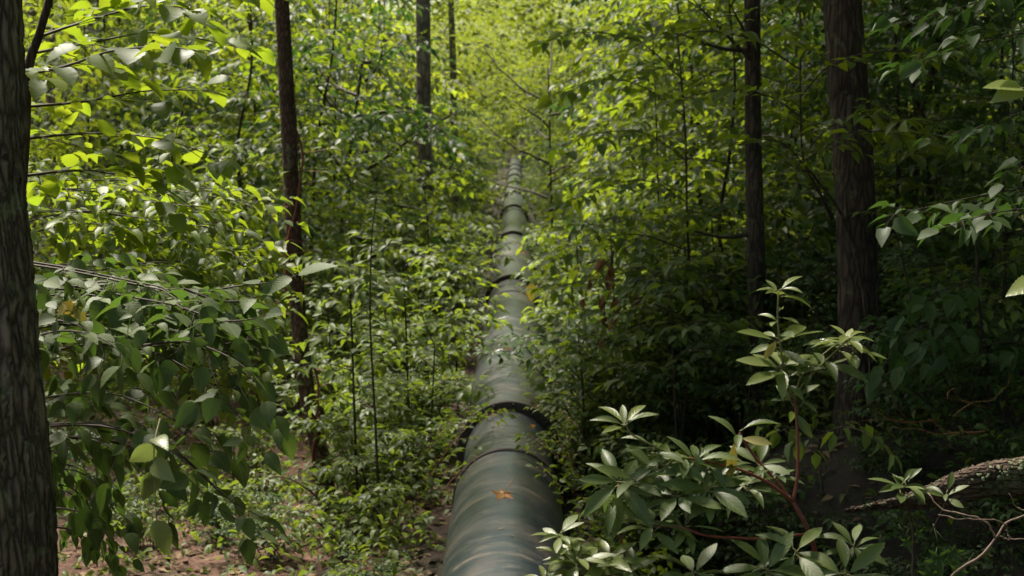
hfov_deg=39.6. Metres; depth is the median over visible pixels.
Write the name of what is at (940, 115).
young tree
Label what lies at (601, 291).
shrub
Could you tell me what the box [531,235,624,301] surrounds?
shrub
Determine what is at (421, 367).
shrub
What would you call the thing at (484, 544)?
pipeline
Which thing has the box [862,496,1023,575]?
shrub
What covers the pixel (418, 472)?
shrub
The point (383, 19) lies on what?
understory tree
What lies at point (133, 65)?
understory tree
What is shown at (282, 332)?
shrub
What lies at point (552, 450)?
creeper
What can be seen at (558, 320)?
shrub
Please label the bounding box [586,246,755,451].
layered shrub
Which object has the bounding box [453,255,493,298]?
shrub
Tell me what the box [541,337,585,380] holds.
shrub
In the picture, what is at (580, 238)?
shrub
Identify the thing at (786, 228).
understory tree
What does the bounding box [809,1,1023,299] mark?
understory tree
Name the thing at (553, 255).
shrub
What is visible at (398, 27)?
understory tree
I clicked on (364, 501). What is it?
shrub
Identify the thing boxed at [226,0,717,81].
sky
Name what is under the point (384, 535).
ground cover
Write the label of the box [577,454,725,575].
shrub
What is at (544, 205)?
shrub
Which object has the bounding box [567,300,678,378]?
shrub
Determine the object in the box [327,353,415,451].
shrub
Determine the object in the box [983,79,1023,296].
leafy twig
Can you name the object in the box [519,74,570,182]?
understory tree
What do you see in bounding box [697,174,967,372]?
shrub
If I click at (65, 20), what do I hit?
understory tree
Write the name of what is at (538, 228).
shrub
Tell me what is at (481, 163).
understory tree
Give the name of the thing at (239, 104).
understory tree
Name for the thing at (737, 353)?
shrub
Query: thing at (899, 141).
young tree
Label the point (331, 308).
shrub
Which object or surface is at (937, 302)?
shrub
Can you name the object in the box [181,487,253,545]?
shrub
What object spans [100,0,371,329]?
understory tree
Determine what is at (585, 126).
young tree
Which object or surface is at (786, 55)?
understory tree
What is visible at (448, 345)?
shrub
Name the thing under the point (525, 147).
understory tree
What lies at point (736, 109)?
understory tree
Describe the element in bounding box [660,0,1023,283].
understory tree
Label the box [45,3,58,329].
background tree
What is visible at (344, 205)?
understory tree
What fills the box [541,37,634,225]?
understory tree
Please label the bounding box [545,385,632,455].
shrub
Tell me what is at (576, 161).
understory tree
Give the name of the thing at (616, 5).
understory tree
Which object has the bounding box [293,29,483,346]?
sapling
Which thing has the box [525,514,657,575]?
rhododendron
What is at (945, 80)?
understory tree
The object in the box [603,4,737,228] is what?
understory tree
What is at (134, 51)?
lobed leaf tree
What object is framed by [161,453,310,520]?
shrub
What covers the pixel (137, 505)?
shrub
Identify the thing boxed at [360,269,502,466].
spicebush
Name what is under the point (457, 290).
shrub
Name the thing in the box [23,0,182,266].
understory tree
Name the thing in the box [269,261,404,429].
layered shrub
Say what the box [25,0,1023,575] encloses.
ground
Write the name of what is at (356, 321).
layered shrub
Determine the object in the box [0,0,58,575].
furrowed tree
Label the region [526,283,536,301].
yellow leaf
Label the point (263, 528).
shrub
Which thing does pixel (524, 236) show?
spicebush
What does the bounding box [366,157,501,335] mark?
layered shrub
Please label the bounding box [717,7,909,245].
understory tree
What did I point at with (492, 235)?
shrub
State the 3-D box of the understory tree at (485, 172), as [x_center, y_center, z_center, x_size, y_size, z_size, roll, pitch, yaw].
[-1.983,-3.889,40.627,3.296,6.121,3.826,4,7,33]
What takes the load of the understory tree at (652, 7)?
on the ground at (839, 480)
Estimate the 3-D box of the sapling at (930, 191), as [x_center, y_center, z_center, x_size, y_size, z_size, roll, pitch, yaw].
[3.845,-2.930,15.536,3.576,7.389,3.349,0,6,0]
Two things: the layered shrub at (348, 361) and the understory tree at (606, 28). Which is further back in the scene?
the understory tree at (606, 28)
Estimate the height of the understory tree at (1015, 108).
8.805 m
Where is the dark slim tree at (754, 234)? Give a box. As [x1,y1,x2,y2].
[657,0,834,442]
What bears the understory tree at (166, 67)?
on the ground at (839, 480)
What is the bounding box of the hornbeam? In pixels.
[33,253,296,575]
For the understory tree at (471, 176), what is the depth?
29.08 m
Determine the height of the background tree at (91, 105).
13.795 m
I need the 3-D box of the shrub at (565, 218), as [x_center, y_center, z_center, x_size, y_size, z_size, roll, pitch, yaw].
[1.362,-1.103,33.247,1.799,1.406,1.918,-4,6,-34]
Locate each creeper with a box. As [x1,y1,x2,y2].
[417,398,516,491]
[513,406,588,506]
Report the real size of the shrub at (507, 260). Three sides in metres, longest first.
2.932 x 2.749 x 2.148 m
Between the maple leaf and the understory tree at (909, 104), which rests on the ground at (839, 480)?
the understory tree at (909, 104)
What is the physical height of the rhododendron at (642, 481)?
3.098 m
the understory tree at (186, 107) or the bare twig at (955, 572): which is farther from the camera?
the understory tree at (186, 107)
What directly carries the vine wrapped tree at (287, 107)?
on the ground at (839, 480)
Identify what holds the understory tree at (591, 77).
on the ground at (839, 480)
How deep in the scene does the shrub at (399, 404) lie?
12.36 m
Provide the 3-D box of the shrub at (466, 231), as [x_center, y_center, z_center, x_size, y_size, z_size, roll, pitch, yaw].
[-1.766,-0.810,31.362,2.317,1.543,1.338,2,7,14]
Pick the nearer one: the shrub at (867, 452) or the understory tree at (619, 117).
the shrub at (867, 452)
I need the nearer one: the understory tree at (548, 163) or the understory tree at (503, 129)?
the understory tree at (548, 163)
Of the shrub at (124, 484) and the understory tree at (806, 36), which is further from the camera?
the understory tree at (806, 36)
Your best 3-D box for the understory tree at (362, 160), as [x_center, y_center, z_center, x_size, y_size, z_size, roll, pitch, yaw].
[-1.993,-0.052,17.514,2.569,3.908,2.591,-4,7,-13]
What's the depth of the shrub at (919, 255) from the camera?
11.08 m
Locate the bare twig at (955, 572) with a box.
[928,493,1023,575]
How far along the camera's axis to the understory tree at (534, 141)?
87.13 m
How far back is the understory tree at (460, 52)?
36.61 m
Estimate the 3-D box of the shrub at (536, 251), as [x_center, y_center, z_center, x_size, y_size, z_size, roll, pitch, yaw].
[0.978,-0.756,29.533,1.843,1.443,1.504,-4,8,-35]
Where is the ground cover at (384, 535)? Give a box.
[44,229,1023,575]
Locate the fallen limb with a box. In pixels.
[843,456,1023,513]
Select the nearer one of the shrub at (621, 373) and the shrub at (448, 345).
the shrub at (621, 373)
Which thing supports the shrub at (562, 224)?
on the ground at (839, 480)
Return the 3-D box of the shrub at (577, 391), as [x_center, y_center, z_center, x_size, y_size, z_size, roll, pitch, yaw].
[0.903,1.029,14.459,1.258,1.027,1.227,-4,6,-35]
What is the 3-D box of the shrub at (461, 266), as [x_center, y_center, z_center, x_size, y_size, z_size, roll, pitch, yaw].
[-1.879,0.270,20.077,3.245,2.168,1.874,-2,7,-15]
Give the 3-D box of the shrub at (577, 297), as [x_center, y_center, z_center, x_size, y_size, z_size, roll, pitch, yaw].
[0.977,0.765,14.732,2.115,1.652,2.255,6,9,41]
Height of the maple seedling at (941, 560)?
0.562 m
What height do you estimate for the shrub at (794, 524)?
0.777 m
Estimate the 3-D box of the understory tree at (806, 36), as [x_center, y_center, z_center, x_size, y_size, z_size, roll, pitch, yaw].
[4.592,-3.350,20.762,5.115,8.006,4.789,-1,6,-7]
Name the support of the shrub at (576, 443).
on the ground at (839, 480)
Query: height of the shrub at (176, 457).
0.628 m
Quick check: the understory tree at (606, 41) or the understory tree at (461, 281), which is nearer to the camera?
the understory tree at (461, 281)
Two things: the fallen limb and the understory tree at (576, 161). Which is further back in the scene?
the understory tree at (576, 161)
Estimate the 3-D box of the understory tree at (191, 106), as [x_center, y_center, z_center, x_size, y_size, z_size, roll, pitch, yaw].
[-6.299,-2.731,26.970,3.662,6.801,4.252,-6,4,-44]
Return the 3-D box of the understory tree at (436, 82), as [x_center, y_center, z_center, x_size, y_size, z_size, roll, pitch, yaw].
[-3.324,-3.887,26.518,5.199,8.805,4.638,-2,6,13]
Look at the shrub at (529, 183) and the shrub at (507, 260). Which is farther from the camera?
the shrub at (529, 183)
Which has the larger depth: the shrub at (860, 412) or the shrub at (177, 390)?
the shrub at (177, 390)
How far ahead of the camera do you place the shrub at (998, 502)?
8.30 m
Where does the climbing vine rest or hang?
attached to the vine wrapped tree at (287, 107)
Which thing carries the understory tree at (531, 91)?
on the ground at (839, 480)
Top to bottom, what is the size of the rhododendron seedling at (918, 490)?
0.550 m
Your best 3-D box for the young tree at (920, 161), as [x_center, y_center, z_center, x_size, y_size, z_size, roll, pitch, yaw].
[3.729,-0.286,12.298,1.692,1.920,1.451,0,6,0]
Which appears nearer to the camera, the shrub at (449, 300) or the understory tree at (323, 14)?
the shrub at (449, 300)
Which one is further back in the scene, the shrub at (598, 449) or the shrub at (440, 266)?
the shrub at (440, 266)
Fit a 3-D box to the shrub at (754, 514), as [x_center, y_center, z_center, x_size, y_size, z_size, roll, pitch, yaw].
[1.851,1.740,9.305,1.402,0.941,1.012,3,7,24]
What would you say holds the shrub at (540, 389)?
on the ground at (839, 480)
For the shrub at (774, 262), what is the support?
on the ground at (839, 480)
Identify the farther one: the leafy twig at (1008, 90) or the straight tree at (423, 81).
the straight tree at (423, 81)
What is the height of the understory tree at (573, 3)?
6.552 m
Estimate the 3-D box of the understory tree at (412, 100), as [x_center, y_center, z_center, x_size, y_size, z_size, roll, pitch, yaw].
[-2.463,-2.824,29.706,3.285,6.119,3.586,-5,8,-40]
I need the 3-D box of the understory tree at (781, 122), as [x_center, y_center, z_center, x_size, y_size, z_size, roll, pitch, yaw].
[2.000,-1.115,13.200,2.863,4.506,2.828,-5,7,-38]
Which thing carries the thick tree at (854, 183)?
on the ground at (839, 480)
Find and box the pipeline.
[441,157,568,575]
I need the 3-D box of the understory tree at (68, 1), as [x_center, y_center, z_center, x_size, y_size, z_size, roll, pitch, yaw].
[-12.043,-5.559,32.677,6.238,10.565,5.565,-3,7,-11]
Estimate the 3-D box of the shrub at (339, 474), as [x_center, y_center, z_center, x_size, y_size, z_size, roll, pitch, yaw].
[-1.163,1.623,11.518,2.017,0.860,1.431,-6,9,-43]
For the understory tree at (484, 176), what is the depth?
57.48 m
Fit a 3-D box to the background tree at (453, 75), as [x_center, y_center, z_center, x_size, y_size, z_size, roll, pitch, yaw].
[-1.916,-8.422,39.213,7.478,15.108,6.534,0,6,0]
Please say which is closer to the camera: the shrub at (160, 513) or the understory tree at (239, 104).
the shrub at (160, 513)
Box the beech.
[26,151,312,442]
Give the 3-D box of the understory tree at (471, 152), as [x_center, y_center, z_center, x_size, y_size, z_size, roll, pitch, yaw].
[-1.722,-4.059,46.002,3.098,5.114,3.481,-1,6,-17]
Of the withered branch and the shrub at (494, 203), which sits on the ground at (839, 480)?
the shrub at (494, 203)
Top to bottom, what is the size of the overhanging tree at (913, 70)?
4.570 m
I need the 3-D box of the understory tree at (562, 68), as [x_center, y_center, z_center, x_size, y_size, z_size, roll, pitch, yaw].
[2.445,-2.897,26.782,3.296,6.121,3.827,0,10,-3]
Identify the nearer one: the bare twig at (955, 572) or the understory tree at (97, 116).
the bare twig at (955, 572)
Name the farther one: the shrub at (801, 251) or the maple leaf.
the shrub at (801, 251)
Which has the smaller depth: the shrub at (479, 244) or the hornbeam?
the hornbeam
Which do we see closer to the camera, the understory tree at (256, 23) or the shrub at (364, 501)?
the shrub at (364, 501)
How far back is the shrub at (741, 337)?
11.96 m
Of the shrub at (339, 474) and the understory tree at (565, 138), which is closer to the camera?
the shrub at (339, 474)
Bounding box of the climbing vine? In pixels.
[245,127,358,483]
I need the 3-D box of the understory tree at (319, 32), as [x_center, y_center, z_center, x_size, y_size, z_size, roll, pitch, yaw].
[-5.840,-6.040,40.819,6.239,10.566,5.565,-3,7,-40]
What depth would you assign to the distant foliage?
45.69 m
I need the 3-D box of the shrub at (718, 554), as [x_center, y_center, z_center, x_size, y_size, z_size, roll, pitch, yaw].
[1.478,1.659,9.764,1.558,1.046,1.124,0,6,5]
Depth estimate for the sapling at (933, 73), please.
14.97 m
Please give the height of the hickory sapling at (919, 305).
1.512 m
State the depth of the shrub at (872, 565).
8.82 m
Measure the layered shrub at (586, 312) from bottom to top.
1.896 m
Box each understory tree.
[22,0,194,274]
[23,0,126,130]
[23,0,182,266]
[23,0,185,274]
[23,0,256,329]
[23,6,128,173]
[24,0,259,261]
[25,0,219,369]
[40,99,316,468]
[55,0,201,209]
[58,0,312,368]
[62,0,277,268]
[73,2,237,134]
[99,0,274,257]
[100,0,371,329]
[111,0,325,239]
[111,0,366,282]
[124,0,319,273]
[176,72,424,416]
[185,0,473,365]
[196,0,467,250]
[197,1,312,214]
[198,0,410,253]
[198,0,466,323]
[223,5,441,314]
[224,0,392,203]
[234,0,469,273]
[242,131,432,399]
[265,0,466,243]
[297,6,398,163]
[299,0,475,212]
[305,125,465,319]
[312,3,464,244]
[320,2,462,225]
[329,135,466,267]
[359,60,482,254]
[365,60,472,212]
[407,49,502,233]
[412,90,499,222]
[437,86,511,219]
[446,20,526,159]
[457,100,507,200]
[464,15,533,157]
[464,91,507,191]
[470,100,509,179]
[480,0,552,142]
[498,48,539,161]
[510,94,560,174]
[511,34,557,138]
[513,35,629,224]
[516,92,568,177]
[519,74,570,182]
[520,98,600,212]
[521,41,566,151]
[529,92,598,221]
[536,0,766,257]
[539,2,656,243]
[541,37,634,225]
[544,11,709,266]
[546,42,647,215]
[548,0,822,264]
[548,0,912,380]
[551,0,671,208]
[556,3,742,241]
[558,1,715,229]
[562,2,774,285]
[571,0,833,277]
[573,0,785,272]
[574,0,742,260]
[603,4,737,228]
[614,0,924,327]
[622,0,1023,299]
[629,0,952,271]
[635,0,1016,271]
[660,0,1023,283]
[660,4,823,260]
[703,6,881,222]
[715,0,1023,311]
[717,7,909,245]
[744,0,1023,350]
[767,1,1023,272]
[776,0,1023,366]
[802,0,1014,268]
[803,0,1016,248]
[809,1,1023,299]
[848,11,1023,437]
[886,4,1023,221]
[887,2,1023,276]
[949,3,1023,218]
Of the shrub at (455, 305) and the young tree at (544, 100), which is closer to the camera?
the young tree at (544, 100)
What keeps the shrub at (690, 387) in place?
on the ground at (839, 480)
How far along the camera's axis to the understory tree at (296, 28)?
24.58 m
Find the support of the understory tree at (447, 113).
on the ground at (839, 480)
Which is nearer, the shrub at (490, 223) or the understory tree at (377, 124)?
the understory tree at (377, 124)
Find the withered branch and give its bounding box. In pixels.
[580,251,640,352]
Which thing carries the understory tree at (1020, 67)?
on the ground at (839, 480)
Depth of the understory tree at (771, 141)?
28.67 m
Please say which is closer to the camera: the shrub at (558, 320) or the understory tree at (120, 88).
the shrub at (558, 320)
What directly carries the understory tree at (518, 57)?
on the ground at (839, 480)
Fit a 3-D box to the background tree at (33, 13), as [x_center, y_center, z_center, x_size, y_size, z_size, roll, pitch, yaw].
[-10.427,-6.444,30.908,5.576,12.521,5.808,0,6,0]
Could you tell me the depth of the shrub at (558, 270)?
24.98 m
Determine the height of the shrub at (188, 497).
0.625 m
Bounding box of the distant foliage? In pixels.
[24,0,1023,236]
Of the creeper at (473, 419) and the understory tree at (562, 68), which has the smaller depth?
the creeper at (473, 419)
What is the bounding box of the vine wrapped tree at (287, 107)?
[275,0,340,523]
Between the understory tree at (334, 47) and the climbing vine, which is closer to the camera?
the climbing vine
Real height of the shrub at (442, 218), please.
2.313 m
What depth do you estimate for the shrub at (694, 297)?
13.31 m
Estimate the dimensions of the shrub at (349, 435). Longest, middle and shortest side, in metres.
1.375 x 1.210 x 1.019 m
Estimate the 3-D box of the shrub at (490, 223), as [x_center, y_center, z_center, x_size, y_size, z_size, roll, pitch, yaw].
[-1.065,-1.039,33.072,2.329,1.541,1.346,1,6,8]
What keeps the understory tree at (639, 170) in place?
on the ground at (839, 480)
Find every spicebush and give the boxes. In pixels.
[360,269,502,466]
[510,173,629,381]
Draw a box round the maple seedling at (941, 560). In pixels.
[898,524,974,575]
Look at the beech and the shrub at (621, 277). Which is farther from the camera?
the shrub at (621, 277)
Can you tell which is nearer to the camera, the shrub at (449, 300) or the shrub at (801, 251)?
the shrub at (801, 251)
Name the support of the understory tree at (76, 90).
on the ground at (839, 480)
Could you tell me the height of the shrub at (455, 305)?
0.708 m
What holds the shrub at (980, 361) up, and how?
on the ground at (839, 480)
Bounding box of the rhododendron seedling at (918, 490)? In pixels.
[869,468,968,575]
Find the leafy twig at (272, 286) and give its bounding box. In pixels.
[146,262,336,315]
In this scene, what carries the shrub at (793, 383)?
on the ground at (839, 480)
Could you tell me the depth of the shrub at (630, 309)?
12.56 m
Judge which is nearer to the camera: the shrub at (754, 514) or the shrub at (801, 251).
the shrub at (754, 514)
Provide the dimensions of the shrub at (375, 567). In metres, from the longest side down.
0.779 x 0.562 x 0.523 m
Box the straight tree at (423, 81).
[416,0,435,297]
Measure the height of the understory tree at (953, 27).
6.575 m
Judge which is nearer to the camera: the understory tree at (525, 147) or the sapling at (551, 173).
the sapling at (551, 173)
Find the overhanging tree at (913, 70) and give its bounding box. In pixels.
[866,0,1023,247]
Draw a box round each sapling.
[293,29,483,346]
[465,27,599,250]
[745,420,901,495]
[865,240,1023,439]
[899,0,948,283]
[909,0,1015,279]
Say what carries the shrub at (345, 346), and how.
on the ground at (839, 480)
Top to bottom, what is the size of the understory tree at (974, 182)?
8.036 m
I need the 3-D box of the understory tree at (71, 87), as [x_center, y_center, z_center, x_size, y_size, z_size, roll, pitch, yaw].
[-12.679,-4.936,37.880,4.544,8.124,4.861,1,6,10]
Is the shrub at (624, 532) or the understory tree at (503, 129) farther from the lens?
the understory tree at (503, 129)
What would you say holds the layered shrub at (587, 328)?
on the ground at (839, 480)
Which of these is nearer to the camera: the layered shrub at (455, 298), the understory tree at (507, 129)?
the layered shrub at (455, 298)
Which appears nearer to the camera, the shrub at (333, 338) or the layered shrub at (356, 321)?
the layered shrub at (356, 321)
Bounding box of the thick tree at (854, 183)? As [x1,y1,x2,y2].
[822,0,878,436]
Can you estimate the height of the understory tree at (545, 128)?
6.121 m
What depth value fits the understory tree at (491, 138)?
71.24 m
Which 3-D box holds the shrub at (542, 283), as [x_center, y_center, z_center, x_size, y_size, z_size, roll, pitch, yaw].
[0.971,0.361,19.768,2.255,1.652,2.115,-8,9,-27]
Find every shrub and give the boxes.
[43,364,133,429]
[46,399,117,496]
[68,471,146,512]
[109,481,170,528]
[111,483,182,551]
[115,457,244,521]
[131,450,192,505]
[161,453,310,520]
[174,373,219,425]
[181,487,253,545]
[190,417,302,492]
[191,484,314,561]
[214,321,337,406]
[220,238,360,360]
[246,453,459,519]
[248,343,486,482]
[261,477,452,562]
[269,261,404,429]
[270,230,492,363]
[274,254,422,490]
[284,306,499,438]
[288,315,440,411]
[293,409,467,515]
[297,368,467,457]
[306,250,476,317]
[307,430,456,501]
[312,299,398,391]
[316,305,483,411]
[324,548,416,575]
[326,229,478,422]
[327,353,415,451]
[336,208,492,284]
[350,237,526,333]
[350,354,477,455]
[354,262,463,368]
[356,220,491,297]
[358,337,475,423]
[365,422,445,484]
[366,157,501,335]
[381,218,508,276]
[383,240,501,333]
[394,311,486,363]
[403,249,515,408]
[408,288,467,349]
[435,304,471,320]
[438,193,512,239]
[438,234,492,266]
[440,220,483,251]
[442,211,516,254]
[447,184,516,221]
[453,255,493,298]
[463,232,483,258]
[468,179,494,204]
[468,258,709,433]
[495,253,776,450]
[505,174,567,223]
[507,316,638,489]
[515,210,707,420]
[515,256,628,347]
[517,349,739,492]
[518,153,571,199]
[518,221,619,284]
[519,215,598,247]
[519,286,662,412]
[520,217,584,274]
[521,282,614,356]
[523,194,585,236]
[523,213,600,250]
[525,222,584,270]
[531,219,550,250]
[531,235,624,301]
[531,247,597,277]
[534,250,575,300]
[534,377,685,497]
[535,272,594,318]
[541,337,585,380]
[544,345,605,410]
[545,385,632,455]
[546,274,747,417]
[557,272,835,506]
[557,358,720,446]
[559,219,628,286]
[567,274,611,311]
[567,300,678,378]
[567,395,714,497]
[567,456,729,552]
[568,272,648,382]
[576,424,726,525]
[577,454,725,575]
[580,250,696,342]
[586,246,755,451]
[603,218,797,360]
[612,171,835,397]
[618,466,823,574]
[640,181,786,367]
[644,288,836,442]
[648,202,902,398]
[669,293,891,461]
[683,271,794,349]
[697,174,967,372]
[709,484,899,575]
[746,168,1023,402]
[746,512,892,575]
[759,321,912,433]
[801,216,1023,437]
[820,185,1023,413]
[842,345,993,438]
[844,435,895,483]
[845,419,957,496]
[852,559,919,575]
[853,296,1023,443]
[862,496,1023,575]
[878,194,1023,432]
[895,520,982,575]
[928,430,1023,560]
[942,410,1023,466]
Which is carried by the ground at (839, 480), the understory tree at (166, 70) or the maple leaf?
the understory tree at (166, 70)
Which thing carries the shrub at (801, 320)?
on the ground at (839, 480)
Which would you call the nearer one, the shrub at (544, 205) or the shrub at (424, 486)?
the shrub at (424, 486)
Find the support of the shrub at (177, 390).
on the ground at (839, 480)
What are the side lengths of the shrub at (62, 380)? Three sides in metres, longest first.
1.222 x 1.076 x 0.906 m
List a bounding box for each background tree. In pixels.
[26,1,43,257]
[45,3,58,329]
[77,0,101,252]
[448,0,458,232]
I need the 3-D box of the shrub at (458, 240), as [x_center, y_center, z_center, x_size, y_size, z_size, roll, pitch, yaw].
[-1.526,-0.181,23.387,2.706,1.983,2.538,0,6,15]
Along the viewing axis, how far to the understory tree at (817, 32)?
15.68 m
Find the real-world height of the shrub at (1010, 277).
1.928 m
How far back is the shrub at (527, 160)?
61.58 m
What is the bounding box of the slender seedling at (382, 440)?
[356,195,389,528]
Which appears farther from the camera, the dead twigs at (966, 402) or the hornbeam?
the dead twigs at (966, 402)
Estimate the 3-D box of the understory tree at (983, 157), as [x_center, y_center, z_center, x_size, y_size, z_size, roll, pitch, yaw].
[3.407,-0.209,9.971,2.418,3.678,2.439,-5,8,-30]
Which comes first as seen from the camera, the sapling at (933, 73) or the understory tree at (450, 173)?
the sapling at (933, 73)
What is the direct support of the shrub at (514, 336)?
on the ground at (839, 480)
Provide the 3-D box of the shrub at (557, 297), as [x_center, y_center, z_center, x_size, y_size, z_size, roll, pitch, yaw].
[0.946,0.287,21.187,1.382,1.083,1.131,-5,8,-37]
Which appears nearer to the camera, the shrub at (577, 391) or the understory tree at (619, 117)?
the shrub at (577, 391)
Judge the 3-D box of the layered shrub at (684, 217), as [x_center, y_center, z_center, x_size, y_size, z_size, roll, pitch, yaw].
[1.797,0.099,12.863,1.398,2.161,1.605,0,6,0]
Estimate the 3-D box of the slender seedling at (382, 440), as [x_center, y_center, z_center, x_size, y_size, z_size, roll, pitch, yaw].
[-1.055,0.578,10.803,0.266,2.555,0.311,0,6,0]
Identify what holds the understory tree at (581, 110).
on the ground at (839, 480)
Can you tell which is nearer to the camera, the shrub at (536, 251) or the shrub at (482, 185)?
the shrub at (536, 251)
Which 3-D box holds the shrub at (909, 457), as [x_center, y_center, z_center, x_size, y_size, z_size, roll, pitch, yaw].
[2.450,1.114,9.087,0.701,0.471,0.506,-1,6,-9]
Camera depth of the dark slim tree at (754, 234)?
11.73 m
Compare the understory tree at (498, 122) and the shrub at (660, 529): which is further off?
the understory tree at (498, 122)
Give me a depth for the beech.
7.64 m
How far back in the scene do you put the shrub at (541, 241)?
25.05 m
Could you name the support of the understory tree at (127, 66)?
on the ground at (839, 480)
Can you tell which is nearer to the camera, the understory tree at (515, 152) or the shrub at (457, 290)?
the shrub at (457, 290)
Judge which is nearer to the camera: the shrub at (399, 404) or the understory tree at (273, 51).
the shrub at (399, 404)
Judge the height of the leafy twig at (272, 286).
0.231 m
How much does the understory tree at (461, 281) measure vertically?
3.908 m
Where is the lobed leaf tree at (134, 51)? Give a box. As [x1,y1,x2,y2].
[24,0,293,234]
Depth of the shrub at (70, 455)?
12.85 m
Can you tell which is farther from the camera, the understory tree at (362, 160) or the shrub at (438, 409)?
the understory tree at (362, 160)
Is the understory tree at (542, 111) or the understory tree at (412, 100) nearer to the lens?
the understory tree at (412, 100)
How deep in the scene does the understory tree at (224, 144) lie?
14.89 m
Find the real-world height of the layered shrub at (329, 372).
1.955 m
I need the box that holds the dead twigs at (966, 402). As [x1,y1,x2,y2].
[846,376,1022,437]
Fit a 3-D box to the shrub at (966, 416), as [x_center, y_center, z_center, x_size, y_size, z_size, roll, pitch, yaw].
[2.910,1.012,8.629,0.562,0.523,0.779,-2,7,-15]
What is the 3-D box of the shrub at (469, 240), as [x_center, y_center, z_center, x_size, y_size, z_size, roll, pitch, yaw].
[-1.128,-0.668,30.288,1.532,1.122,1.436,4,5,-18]
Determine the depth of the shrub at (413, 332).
15.27 m
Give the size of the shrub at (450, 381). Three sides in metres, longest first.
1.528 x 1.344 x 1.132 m
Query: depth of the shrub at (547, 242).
30.72 m
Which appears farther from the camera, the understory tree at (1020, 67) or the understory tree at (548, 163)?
the understory tree at (548, 163)
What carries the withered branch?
hanging from the young tree at (544, 100)
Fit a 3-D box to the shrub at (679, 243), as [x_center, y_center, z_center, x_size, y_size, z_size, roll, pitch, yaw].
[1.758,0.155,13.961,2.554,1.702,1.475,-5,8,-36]
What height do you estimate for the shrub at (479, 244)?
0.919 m
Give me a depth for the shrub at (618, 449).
11.63 m
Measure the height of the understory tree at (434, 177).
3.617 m
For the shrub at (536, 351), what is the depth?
12.23 m
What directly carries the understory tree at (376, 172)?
on the ground at (839, 480)
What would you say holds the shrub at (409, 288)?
on the ground at (839, 480)
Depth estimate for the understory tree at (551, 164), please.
48.69 m
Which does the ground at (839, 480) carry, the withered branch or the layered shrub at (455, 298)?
the layered shrub at (455, 298)
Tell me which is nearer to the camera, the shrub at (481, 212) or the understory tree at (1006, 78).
the understory tree at (1006, 78)
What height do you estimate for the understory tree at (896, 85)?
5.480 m
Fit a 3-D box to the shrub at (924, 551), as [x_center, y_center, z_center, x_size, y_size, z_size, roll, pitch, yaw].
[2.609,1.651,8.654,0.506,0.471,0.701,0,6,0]
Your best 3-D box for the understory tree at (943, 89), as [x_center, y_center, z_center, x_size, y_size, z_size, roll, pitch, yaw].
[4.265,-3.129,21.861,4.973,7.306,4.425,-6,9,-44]
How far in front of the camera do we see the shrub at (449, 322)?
18.08 m
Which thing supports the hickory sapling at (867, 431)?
on the ground at (839, 480)
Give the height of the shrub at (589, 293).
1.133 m
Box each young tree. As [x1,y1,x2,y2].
[525,21,704,437]
[561,15,744,257]
[613,19,971,434]
[788,2,1020,208]
[873,144,1022,318]
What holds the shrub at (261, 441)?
on the ground at (839, 480)
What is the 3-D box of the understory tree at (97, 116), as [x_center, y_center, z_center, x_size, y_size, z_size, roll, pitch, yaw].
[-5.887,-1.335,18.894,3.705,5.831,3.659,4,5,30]
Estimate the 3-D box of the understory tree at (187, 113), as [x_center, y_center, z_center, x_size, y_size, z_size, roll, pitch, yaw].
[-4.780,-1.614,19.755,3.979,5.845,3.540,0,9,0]
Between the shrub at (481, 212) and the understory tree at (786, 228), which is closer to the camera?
the understory tree at (786, 228)
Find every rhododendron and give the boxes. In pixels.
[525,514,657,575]
[578,276,888,575]
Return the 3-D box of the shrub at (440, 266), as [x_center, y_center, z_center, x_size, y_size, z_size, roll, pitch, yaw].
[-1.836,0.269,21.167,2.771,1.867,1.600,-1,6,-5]

